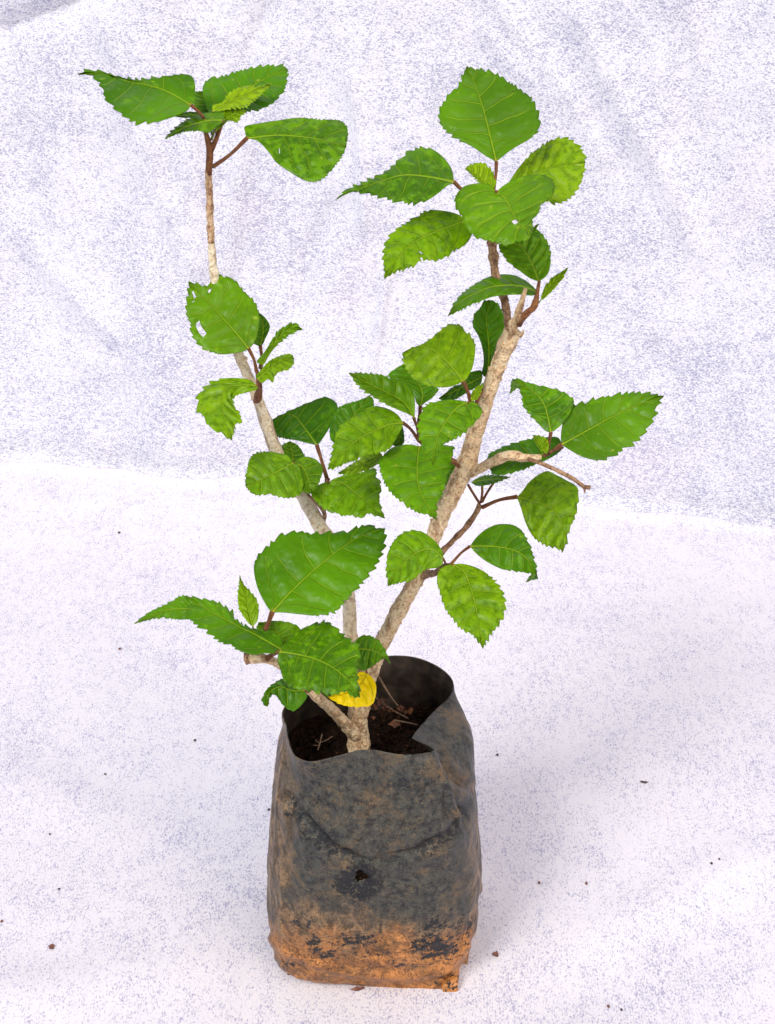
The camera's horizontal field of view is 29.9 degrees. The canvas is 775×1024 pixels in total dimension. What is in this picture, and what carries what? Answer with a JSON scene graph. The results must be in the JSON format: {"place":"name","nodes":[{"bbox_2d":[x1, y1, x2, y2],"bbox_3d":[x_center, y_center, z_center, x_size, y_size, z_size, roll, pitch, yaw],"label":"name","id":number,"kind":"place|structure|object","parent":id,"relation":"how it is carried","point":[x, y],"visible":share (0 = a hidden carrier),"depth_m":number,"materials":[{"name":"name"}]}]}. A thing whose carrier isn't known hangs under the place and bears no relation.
{"place":"outdoors","nodes":[
{"label":"outdoors","id":0,"kind":"place"},
{"bbox_2d":[0,0,774,526],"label":"backdrop cloth","id":1,"kind":"object","parent":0,"point":[658,230],"visible":0.65,"depth_m":1.24,"materials":[{"name":"fabric"}]},
{"label":"ground","id":2,"kind":"structure","parent":0,"visible":0},
{"bbox_2d":[0,460,774,1023],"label":"ground cloth","id":3,"kind":"object","parent":2,"relation":"on","point":[608,666],"visible":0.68,"depth_m":0.98,"materials":[{"name":"fabric"}]},
{"bbox_2d":[350,986,364,990],"bbox_3d":[-0.017,0.264,0.805,0.009,0.002,0.003,0,28,0],"label":"soil crumb","id":4,"kind":"object","parent":3,"relation":"on","point":[358,988],"visible":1,"depth_m":0.80,"materials":[{"name":"brown soil"}]},
{"bbox_2d":[267,655,482,991],"bbox_3d":[-0.007,0.169,0.806,0.121,0.170,0.116,0,28,0],"label":"grow bag","id":5,"kind":"object","parent":3,"relation":"on","point":[401,831],"visible":0.95,"depth_m":0.76,"materials":[{"name":"plastic"}]},
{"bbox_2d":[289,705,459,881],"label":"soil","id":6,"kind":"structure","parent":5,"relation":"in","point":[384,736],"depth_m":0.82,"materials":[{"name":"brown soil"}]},
{"bbox_2d":[313,734,332,749],"bbox_3d":[-0.034,0.122,0.773,0.010,0.008,0.005,0,28,0],"label":"dry twig","id":7,"kind":"object","parent":6,"relation":"on","point":[320,742],"visible":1,"depth_m":0.77,"materials":[{"name":"brown wood"}]},
{"bbox_2d":[77,63,663,752],"bbox_3d":[-0.019,-0.014,0.697,0.268,0.373,0.149,12,30,21],"label":"hibiscus plant","id":8,"kind":"object","parent":6,"relation":"on","point":[323,569],"visible":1,"depth_m":0.68,"materials":[{"name":"green plant"}]},
{"bbox_2d":[377,698,384,705],"bbox_3d":[-0.003,0.103,0.788,0.004,0.004,0.007,14,14,37],"label":"dry leaf scrap","id":9,"kind":"object","parent":6,"relation":"on","point":[380,701],"visible":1,"depth_m":0.79,"materials":[{"name":"brown plant"}]},
{"bbox_2d":[382,704,387,710],"bbox_3d":[-0.001,0.106,0.790,0.004,0.003,0.006,-16,12,4],"label":"dry leaf scrap","id":10,"kind":"object","parent":6,"relation":"on","point":[384,707],"visible":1,"depth_m":0.79,"materials":[{"name":"brown plant"}]},
{"bbox_2d":[377,675,397,705],"bbox_3d":[-0.001,0.098,0.802,0.015,0.022,0.007,0,28,0],"label":"dry twig","id":11,"kind":"object","parent":6,"relation":"on","point":[385,688],"visible":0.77,"depth_m":0.80,"materials":[{"name":"brown wood"}]},
{"bbox_2d":[376,697,408,718],"bbox_3d":[0.003,0.107,0.794,0.018,0.017,0.005,0,28,0],"label":"dry twig","id":12,"kind":"object","parent":6,"relation":"on","point":[392,709],"visible":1,"depth_m":0.80,"materials":[{"name":"brown wood"}]},
{"bbox_2d":[389,720,400,727],"bbox_3d":[0.004,0.114,0.782,0.006,0.004,0.007,47,44,10],"label":"dry leaf scrap","id":13,"kind":"object","parent":6,"relation":"on","point":[394,723],"visible":1,"depth_m":0.78,"materials":[{"name":"brown plant"}]},
{"bbox_2d":[396,705,404,712],"bbox_3d":[0.007,0.108,0.801,0.005,0.004,0.004,4,35,9],"label":"dry leaf scrap","id":14,"kind":"object","parent":6,"relation":"on","point":[400,708],"visible":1,"depth_m":0.80,"materials":[{"name":"brown plant"}]},
{"bbox_2d":[403,707,412,714],"bbox_3d":[0.011,0.111,0.805,0.006,0.004,0.003,-31,31,-20],"label":"dry leaf scrap","id":15,"kind":"object","parent":6,"relation":"on","point":[410,710],"visible":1,"depth_m":0.81,"materials":[{"name":"brown plant"}]}
]}

